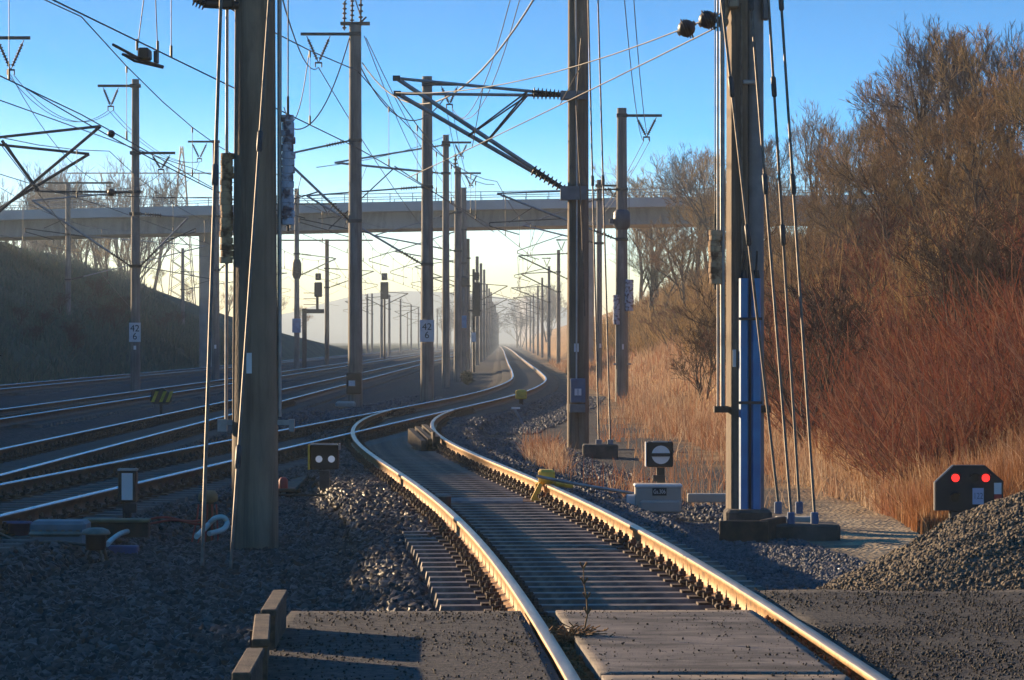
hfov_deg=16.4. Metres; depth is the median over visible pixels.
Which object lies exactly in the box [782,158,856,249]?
bare tree
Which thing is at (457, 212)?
catenary mast
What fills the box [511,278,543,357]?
catenary mast
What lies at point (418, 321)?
catenary mast
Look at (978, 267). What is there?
bare tree
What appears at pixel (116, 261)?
overhead line
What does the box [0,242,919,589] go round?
ground
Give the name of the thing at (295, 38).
feeder cable
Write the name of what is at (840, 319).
shrub
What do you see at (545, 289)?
bare tree
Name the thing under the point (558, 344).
catenary mast
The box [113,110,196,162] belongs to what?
feeder cable
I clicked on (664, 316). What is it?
shrub
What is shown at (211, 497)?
capped post
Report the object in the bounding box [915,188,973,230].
shrub
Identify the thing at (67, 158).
feeder cable
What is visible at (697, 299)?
shrub
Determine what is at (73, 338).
shrub
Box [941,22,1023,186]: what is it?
bare tree
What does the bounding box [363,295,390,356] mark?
catenary mast
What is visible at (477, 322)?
catenary mast
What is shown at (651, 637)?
crossing slab
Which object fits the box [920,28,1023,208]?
bare tree
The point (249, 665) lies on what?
edge board
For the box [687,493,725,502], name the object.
cable trough
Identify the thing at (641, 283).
bare tree
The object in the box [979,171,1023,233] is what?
shrub
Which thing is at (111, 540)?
hose
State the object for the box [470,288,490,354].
catenary mast
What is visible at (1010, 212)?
shrub
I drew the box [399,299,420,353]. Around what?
catenary mast
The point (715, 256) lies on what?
tension weights
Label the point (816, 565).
frosty gravel
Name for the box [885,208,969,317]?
shrub
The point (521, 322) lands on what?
catenary mast
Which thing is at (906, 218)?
shrub
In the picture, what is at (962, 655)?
grit
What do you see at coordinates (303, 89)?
jumper cable
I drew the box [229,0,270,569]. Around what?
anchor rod
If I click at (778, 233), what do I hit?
bare tree
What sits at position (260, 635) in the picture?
edge board
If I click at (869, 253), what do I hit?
shrub
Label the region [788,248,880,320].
shrub
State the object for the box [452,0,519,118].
feeder cable
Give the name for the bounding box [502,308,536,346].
bare tree
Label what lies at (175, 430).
railway track
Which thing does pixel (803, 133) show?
bare tree
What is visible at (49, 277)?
slope grass
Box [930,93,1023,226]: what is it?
bare tree
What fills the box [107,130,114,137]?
round insulator
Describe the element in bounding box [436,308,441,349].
catenary mast
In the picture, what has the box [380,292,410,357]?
catenary mast
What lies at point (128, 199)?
bare tree
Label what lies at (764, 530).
foundation
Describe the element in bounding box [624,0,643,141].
feeder cable
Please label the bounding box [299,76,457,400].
catenary mast
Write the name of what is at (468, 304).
catenary mast
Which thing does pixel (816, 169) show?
bare tree
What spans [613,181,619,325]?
tension weights
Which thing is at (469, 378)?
shrub
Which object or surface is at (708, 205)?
bare tree
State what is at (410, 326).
catenary mast
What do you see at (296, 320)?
catenary mast
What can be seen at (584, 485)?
point rod
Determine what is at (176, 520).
hose
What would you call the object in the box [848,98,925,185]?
bare tree
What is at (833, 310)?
bare tree
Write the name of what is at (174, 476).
railway track
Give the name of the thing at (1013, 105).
bare tree
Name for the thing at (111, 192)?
round insulator
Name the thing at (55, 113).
feeder cable
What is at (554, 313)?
bare tree
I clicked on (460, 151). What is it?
feeder cable
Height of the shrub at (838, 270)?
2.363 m
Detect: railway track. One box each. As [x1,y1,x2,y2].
[0,346,441,395]
[0,346,470,428]
[0,346,558,553]
[0,349,471,482]
[344,410,889,679]
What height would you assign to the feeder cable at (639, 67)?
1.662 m
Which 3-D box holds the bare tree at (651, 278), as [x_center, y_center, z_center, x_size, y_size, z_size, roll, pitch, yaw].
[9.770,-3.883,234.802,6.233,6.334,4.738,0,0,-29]
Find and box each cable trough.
[278,476,307,491]
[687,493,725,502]
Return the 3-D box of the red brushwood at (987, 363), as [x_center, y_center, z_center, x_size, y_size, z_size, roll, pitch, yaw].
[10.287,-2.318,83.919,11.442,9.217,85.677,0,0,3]
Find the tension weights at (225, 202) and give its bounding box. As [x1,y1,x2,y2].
[219,153,233,262]
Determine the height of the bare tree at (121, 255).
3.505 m
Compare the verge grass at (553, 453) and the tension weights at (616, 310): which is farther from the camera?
the tension weights at (616, 310)
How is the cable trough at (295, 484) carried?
on the ballast
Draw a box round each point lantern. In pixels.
[117,468,137,517]
[645,441,672,482]
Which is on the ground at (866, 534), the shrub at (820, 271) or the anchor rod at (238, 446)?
the shrub at (820, 271)
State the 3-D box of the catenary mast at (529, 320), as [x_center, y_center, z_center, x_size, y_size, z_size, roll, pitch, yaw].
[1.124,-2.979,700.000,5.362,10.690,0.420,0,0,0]
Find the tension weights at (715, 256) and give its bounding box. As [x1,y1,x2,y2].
[708,0,721,289]
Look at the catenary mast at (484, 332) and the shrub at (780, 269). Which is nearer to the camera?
the shrub at (780, 269)
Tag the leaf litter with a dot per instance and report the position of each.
(583, 671)
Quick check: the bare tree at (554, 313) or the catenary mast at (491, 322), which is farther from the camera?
the bare tree at (554, 313)
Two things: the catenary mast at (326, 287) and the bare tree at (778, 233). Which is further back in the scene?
the catenary mast at (326, 287)
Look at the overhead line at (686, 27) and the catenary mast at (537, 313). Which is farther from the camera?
the catenary mast at (537, 313)
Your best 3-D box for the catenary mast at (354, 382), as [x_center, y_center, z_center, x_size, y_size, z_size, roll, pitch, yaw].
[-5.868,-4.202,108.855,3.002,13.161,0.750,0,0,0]
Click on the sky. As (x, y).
(830, 44)
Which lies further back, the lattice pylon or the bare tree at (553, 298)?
the bare tree at (553, 298)
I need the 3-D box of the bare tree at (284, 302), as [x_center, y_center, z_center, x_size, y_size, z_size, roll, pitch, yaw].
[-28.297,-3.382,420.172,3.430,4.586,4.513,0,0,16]
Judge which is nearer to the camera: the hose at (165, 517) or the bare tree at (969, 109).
the hose at (165, 517)
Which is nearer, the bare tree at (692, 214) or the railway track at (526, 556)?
the railway track at (526, 556)
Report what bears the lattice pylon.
on the ground at (866, 534)
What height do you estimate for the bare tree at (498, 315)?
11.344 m
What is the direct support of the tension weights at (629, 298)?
hanging from the catenary mast at (620, 221)
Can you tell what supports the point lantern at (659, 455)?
on the point machine at (658, 497)
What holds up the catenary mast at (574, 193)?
on the ground at (866, 534)
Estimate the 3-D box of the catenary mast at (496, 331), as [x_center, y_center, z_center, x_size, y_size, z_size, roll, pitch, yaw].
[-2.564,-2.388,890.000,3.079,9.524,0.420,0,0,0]
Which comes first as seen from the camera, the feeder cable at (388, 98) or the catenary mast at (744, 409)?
the catenary mast at (744, 409)
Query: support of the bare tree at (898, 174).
on the ground at (866, 534)
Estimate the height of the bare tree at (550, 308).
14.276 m
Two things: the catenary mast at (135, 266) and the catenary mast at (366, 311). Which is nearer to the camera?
the catenary mast at (135, 266)
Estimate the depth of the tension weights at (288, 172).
34.67 m
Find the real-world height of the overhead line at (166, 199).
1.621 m
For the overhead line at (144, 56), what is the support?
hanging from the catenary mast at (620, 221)
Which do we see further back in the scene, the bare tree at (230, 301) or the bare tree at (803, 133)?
the bare tree at (230, 301)
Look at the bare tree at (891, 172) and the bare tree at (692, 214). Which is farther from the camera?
the bare tree at (692, 214)
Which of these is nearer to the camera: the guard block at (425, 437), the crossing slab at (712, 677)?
the crossing slab at (712, 677)
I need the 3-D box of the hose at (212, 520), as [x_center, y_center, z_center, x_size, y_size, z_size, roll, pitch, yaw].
[-2.871,1.769,33.834,0.248,0.194,0.886,0,0,5]
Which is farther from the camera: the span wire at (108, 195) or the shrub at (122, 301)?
the shrub at (122, 301)
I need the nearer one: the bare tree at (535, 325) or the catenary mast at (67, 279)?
the catenary mast at (67, 279)
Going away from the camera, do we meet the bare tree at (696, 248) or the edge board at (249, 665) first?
the edge board at (249, 665)
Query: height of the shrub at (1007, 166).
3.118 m
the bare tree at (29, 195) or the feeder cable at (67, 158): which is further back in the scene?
the bare tree at (29, 195)
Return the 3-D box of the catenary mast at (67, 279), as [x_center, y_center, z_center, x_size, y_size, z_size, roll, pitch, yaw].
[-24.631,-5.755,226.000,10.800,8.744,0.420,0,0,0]
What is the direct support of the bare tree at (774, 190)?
on the ground at (866, 534)
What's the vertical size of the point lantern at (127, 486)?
0.635 m
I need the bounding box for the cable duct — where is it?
[83,518,150,536]
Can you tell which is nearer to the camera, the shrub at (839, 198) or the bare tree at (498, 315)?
the shrub at (839, 198)
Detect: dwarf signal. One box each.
[308,443,340,496]
[933,465,1002,517]
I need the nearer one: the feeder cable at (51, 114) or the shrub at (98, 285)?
the feeder cable at (51, 114)
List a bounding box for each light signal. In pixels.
[302,273,323,368]
[380,273,388,359]
[468,269,480,371]
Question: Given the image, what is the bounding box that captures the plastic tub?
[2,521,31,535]
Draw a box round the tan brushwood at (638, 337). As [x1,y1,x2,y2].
[591,144,1023,362]
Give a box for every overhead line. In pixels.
[0,0,453,310]
[0,137,414,310]
[1,188,338,305]
[52,0,535,324]
[394,93,493,231]
[396,10,719,177]
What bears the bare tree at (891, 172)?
on the ground at (866, 534)
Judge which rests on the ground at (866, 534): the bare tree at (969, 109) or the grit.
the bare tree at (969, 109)
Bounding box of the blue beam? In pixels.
[108,545,138,553]
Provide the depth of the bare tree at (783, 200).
154.93 m
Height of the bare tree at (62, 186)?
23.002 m
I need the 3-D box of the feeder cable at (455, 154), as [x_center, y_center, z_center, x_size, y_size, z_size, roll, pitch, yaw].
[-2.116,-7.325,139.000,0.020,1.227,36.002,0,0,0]
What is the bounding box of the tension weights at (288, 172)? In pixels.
[281,0,295,230]
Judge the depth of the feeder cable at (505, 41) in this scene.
81.61 m
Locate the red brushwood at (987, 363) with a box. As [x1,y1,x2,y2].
[706,143,1023,489]
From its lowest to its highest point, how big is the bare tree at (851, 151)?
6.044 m
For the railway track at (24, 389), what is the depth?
156.79 m
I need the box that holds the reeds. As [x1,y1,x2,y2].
[801,368,1023,534]
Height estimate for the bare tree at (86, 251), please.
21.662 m
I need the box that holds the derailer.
[531,469,572,501]
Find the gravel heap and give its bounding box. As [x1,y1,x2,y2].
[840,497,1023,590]
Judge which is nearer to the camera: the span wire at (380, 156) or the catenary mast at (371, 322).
the span wire at (380, 156)
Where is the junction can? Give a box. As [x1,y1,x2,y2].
[81,527,110,561]
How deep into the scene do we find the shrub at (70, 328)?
202.96 m
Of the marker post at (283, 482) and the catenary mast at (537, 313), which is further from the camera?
the catenary mast at (537, 313)
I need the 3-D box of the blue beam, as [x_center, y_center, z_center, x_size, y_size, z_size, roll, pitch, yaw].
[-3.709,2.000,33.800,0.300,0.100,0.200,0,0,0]
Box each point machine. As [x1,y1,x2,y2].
[0,519,90,548]
[626,483,681,512]
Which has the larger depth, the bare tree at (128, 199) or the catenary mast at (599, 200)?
the bare tree at (128, 199)
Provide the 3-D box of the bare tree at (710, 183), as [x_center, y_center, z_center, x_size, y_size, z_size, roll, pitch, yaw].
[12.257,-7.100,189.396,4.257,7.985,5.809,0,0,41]
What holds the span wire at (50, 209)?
attached to the overhead line at (166, 199)
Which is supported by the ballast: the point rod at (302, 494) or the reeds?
the point rod at (302, 494)
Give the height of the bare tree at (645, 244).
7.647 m
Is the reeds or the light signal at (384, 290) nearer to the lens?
the reeds
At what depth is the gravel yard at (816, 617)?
20.87 m
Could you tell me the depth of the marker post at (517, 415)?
57.98 m
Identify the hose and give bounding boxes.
[106,529,129,546]
[150,519,201,524]
[151,516,201,521]
[194,514,229,538]
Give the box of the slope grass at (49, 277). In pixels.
[0,241,232,384]
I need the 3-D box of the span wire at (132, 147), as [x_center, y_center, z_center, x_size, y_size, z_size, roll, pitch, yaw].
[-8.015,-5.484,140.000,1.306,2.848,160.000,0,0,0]
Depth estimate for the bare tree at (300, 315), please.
440.17 m
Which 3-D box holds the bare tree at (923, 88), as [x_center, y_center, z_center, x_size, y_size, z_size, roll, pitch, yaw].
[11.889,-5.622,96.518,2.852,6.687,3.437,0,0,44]
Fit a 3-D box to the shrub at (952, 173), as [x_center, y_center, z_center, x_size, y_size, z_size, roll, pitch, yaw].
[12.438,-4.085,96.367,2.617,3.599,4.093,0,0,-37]
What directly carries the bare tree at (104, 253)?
on the ground at (866, 534)
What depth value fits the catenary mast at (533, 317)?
599.90 m
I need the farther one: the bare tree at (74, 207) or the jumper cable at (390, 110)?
the bare tree at (74, 207)
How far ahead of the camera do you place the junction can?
32.52 m
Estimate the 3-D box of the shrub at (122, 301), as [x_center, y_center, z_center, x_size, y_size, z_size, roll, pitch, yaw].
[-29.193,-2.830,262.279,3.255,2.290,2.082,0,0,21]
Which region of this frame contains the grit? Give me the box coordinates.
[268,586,1023,679]
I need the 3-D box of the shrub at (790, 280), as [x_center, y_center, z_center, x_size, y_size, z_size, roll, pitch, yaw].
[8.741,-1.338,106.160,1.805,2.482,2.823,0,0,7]
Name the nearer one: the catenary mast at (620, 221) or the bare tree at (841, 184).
the catenary mast at (620, 221)
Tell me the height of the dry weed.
0.486 m
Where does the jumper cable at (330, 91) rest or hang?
attached to the catenary mast at (354, 382)
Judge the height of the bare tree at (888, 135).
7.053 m
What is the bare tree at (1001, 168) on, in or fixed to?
on the ground at (866, 534)
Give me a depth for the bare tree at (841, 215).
108.27 m
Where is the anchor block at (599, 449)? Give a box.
[582,439,617,458]
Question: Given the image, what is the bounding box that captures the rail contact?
[436,494,451,506]
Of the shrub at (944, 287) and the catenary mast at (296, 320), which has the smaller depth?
the shrub at (944, 287)
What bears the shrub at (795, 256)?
on the ground at (866, 534)
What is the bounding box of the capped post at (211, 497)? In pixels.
[191,490,218,542]
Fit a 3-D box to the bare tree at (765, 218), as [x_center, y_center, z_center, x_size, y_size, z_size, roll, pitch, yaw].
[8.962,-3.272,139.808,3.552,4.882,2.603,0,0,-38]
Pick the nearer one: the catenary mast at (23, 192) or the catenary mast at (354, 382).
the catenary mast at (23, 192)
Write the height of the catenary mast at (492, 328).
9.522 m
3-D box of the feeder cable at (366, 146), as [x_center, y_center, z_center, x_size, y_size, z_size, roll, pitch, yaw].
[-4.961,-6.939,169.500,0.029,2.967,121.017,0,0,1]
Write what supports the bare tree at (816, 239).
on the ground at (866, 534)
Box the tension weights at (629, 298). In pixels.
[625,280,633,310]
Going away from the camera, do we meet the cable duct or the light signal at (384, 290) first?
the cable duct
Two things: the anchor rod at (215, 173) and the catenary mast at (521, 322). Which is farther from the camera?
the catenary mast at (521, 322)
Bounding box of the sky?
[0,0,1023,316]
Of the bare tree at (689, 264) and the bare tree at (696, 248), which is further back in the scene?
the bare tree at (696, 248)
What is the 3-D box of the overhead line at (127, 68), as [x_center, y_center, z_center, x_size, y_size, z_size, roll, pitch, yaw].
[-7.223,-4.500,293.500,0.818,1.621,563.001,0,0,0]
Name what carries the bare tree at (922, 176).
on the ground at (866, 534)
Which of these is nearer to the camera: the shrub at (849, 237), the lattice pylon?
the shrub at (849, 237)
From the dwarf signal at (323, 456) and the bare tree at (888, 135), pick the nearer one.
the dwarf signal at (323, 456)
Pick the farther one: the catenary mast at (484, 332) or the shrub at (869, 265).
the catenary mast at (484, 332)
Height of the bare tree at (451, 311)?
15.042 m
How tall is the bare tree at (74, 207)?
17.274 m
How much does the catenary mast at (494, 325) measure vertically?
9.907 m
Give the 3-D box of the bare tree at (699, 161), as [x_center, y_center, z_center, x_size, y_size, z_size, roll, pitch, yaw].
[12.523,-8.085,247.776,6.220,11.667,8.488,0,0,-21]
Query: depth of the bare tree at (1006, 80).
89.31 m
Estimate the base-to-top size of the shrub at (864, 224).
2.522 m
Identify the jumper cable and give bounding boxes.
[283,54,308,119]
[294,38,349,129]
[361,67,448,120]
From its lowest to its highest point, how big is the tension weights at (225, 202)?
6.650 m
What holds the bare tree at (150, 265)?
on the ground at (866, 534)
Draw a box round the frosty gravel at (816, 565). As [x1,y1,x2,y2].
[278,392,866,589]
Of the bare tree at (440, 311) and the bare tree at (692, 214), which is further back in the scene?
the bare tree at (440, 311)
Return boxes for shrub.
[58,318,90,346]
[58,332,85,352]
[83,271,115,297]
[95,289,130,315]
[460,370,474,384]
[628,288,694,349]
[669,300,725,401]
[676,299,725,370]
[683,275,725,322]
[697,321,725,369]
[725,229,828,313]
[774,259,812,302]
[776,236,843,292]
[781,278,905,362]
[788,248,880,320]
[794,231,892,288]
[795,233,839,283]
[815,190,931,262]
[825,253,894,311]
[830,209,925,292]
[833,150,961,251]
[844,232,917,290]
[847,205,912,248]
[849,243,936,312]
[850,194,936,255]
[856,197,965,298]
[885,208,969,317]
[887,170,1023,337]
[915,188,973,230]
[919,148,997,202]
[929,148,1023,254]
[968,147,1023,198]
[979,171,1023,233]
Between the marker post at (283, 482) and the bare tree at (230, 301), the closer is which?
the marker post at (283, 482)
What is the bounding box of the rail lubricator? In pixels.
[515,389,526,404]
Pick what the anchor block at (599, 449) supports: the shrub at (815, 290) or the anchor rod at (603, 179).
the anchor rod at (603, 179)
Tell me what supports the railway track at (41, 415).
on the ground at (866, 534)
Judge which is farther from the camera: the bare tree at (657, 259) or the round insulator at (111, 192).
the bare tree at (657, 259)
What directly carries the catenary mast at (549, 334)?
on the ground at (866, 534)
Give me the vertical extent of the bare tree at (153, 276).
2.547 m
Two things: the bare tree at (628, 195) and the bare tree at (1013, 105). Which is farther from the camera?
the bare tree at (628, 195)
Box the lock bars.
[451,498,522,502]
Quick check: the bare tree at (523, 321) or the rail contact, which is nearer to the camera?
the rail contact
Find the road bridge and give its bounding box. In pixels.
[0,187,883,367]
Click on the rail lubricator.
(520, 394)
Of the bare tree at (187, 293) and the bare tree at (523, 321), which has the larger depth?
the bare tree at (523, 321)
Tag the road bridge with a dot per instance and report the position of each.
(643, 211)
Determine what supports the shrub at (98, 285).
on the ground at (866, 534)
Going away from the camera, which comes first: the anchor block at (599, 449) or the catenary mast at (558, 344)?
the anchor block at (599, 449)
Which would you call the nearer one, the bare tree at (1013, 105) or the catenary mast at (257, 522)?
the catenary mast at (257, 522)
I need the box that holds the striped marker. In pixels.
[150,388,172,414]
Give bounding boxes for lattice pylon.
[67,146,219,304]
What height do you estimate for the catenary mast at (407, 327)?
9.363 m
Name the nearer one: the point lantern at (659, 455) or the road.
the road
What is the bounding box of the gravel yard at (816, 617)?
[753,589,1023,679]
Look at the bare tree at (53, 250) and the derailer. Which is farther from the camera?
the bare tree at (53, 250)
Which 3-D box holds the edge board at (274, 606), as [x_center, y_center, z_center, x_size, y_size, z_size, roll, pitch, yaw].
[-1.339,1.732,19.851,0.108,0.575,1.519,0,0,-1]
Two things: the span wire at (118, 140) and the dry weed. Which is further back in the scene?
the span wire at (118, 140)
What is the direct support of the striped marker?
on the ground at (866, 534)
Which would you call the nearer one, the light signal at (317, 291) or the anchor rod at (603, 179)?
the anchor rod at (603, 179)
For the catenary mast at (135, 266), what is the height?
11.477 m
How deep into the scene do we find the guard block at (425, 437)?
59.72 m
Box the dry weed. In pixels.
[548,562,613,645]
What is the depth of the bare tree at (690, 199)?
214.91 m
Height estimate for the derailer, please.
0.355 m
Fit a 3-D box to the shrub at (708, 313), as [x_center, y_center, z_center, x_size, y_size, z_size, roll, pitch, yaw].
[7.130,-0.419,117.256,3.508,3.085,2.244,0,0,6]
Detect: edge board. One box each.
[231,648,263,679]
[250,614,270,679]
[261,590,287,649]
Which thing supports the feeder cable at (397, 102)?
attached to the catenary mast at (354, 382)
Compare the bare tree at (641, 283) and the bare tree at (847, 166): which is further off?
the bare tree at (641, 283)
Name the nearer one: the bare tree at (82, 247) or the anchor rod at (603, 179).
the anchor rod at (603, 179)
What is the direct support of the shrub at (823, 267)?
on the ground at (866, 534)
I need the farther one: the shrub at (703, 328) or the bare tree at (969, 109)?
the shrub at (703, 328)
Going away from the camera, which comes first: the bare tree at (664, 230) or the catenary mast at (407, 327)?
the bare tree at (664, 230)
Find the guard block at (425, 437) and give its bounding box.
[408,424,439,450]
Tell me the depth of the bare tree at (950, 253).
57.76 m
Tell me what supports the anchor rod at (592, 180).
on the anchor block at (599, 449)
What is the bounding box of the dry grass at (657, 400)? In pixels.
[549,230,1023,518]
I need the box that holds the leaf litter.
[541,615,859,679]
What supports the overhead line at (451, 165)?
hanging from the catenary mast at (574, 193)
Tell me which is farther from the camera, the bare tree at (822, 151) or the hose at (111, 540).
the bare tree at (822, 151)
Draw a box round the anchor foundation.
[774,501,839,540]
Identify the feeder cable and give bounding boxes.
[10,77,108,121]
[11,76,160,188]
[14,75,112,121]
[109,111,187,162]
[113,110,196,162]
[282,0,318,69]
[319,68,450,256]
[362,0,533,104]
[364,36,435,190]
[366,38,454,198]
[446,0,509,118]
[447,115,466,187]
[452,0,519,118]
[452,109,471,188]
[589,143,642,222]
[592,142,648,222]
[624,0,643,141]
[633,0,649,141]
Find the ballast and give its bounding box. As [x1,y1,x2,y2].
[0,415,437,679]
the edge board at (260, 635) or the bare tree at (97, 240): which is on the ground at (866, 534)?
the bare tree at (97, 240)
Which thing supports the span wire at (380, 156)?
attached to the catenary mast at (445, 145)
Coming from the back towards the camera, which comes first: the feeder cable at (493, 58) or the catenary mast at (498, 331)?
the catenary mast at (498, 331)
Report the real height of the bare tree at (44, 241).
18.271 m
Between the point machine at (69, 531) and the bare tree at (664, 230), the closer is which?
the point machine at (69, 531)
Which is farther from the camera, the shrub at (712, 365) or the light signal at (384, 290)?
the light signal at (384, 290)
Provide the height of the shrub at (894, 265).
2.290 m
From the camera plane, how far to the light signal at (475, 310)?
234.78 m
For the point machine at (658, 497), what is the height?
0.323 m
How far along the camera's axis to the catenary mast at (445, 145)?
156.88 m
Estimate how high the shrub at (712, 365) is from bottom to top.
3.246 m
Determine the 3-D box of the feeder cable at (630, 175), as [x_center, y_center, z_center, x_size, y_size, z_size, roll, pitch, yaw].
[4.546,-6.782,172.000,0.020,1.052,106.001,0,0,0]
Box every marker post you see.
[279,477,287,497]
[512,407,523,424]
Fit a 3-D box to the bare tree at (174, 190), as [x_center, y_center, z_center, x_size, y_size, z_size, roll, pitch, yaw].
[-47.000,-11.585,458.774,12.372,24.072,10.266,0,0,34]
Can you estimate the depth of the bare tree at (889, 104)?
98.94 m
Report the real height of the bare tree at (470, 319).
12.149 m
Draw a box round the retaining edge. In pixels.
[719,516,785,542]
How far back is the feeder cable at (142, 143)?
137.13 m
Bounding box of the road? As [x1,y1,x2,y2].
[268,611,559,679]
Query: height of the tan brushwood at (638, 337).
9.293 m
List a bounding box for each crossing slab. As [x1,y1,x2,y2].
[556,610,843,679]
[601,675,851,679]
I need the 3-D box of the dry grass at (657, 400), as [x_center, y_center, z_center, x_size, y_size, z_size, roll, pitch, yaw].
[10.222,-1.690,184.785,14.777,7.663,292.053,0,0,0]
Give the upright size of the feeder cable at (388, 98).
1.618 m
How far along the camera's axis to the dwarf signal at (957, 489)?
37.52 m
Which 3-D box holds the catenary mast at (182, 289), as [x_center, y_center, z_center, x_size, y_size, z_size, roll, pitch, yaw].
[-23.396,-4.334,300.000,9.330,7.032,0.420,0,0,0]
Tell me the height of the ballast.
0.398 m
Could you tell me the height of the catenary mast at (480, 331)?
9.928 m
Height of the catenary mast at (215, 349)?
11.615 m
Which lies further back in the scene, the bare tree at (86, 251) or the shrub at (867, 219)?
the bare tree at (86, 251)
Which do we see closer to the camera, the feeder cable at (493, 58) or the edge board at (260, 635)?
the edge board at (260, 635)
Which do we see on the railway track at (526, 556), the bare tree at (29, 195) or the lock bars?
the lock bars
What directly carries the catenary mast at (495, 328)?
on the ground at (866, 534)
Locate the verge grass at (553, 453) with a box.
[514,400,849,508]
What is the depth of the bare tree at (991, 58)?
92.97 m
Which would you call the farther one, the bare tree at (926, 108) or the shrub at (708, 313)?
the shrub at (708, 313)
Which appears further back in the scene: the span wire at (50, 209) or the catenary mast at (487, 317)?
the catenary mast at (487, 317)
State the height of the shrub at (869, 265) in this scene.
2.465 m
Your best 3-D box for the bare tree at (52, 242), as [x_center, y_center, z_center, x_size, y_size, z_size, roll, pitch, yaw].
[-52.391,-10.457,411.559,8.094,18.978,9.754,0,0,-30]
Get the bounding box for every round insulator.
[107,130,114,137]
[107,188,114,195]
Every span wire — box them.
[0,100,392,229]
[0,143,123,299]
[25,190,190,197]
[28,89,233,199]
[316,134,449,167]
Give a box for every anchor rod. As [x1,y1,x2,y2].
[200,0,222,566]
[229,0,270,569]
[587,0,599,439]
[597,0,610,439]
[720,0,778,501]
[748,0,791,511]
[767,0,800,501]
[778,0,815,511]
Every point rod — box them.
[278,494,326,495]
[537,475,633,493]
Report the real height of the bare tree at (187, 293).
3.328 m
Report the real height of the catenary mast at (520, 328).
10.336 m
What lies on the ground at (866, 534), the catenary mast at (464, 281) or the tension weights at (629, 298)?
the catenary mast at (464, 281)
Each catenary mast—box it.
[0,36,130,211]
[25,79,195,391]
[44,182,209,314]
[180,248,287,324]
[188,140,228,380]
[192,0,294,549]
[276,0,369,407]
[282,239,377,364]
[292,188,339,369]
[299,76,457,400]
[329,135,470,387]
[344,294,368,353]
[362,294,372,352]
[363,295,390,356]
[369,154,480,381]
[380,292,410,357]
[390,187,468,372]
[393,0,588,448]
[394,305,411,351]
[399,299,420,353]
[407,312,416,345]
[411,239,470,369]
[417,308,434,349]
[433,256,479,364]
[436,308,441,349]
[450,270,485,359]
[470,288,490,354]
[479,263,509,361]
[486,285,507,356]
[489,108,661,401]
[490,292,506,353]
[492,302,493,351]
[493,304,506,350]
[495,306,495,349]
[496,316,505,348]
[498,318,507,346]
[504,299,530,350]
[504,311,520,348]
[505,304,526,349]
[507,285,538,354]
[508,258,550,360]
[510,294,534,352]
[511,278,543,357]
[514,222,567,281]
[517,180,615,382]
[517,239,566,364]
[713,0,771,520]
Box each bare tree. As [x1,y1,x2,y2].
[0,159,54,248]
[5,166,81,252]
[21,155,98,252]
[25,170,87,263]
[33,168,115,266]
[46,239,64,253]
[54,174,116,272]
[64,239,89,262]
[73,196,115,268]
[85,155,164,276]
[91,238,112,277]
[104,157,185,289]
[105,242,130,275]
[119,250,157,284]
[152,269,166,294]
[184,277,198,306]
[220,282,232,315]
[282,294,288,309]
[292,305,314,338]
[436,292,471,326]
[436,308,453,330]
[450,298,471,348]
[470,311,503,333]
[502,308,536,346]
[508,299,532,347]
[517,283,566,341]
[524,313,539,342]
[534,289,564,332]
[539,283,561,334]
[543,282,566,320]
[589,151,694,298]
[607,235,696,312]
[627,154,725,297]
[627,175,689,302]
[632,228,687,314]
[635,223,704,306]
[639,143,788,262]
[641,198,725,299]
[654,143,725,284]
[659,224,725,301]
[672,153,725,278]
[674,227,899,450]
[697,136,794,263]
[698,143,803,227]
[701,192,783,276]
[705,199,786,251]
[764,128,808,250]
[764,180,803,278]
[764,191,828,271]
[777,185,852,259]
[782,98,849,236]
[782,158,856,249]
[795,116,975,259]
[799,119,890,237]
[803,107,872,239]
[805,107,896,230]
[808,165,871,259]
[830,26,1006,218]
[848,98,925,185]
[850,17,981,194]
[852,104,1003,243]
[854,71,952,184]
[855,148,954,242]
[871,25,992,212]
[881,12,985,191]
[899,101,998,241]
[913,188,1023,337]
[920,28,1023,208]
[926,88,1023,222]
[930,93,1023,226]
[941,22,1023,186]
[950,228,1023,334]
[958,130,1023,224]
[960,19,1023,159]
[967,33,1023,149]
[982,40,1023,135]
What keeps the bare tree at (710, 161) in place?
on the ground at (866, 534)
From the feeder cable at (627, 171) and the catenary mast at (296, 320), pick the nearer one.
the feeder cable at (627, 171)

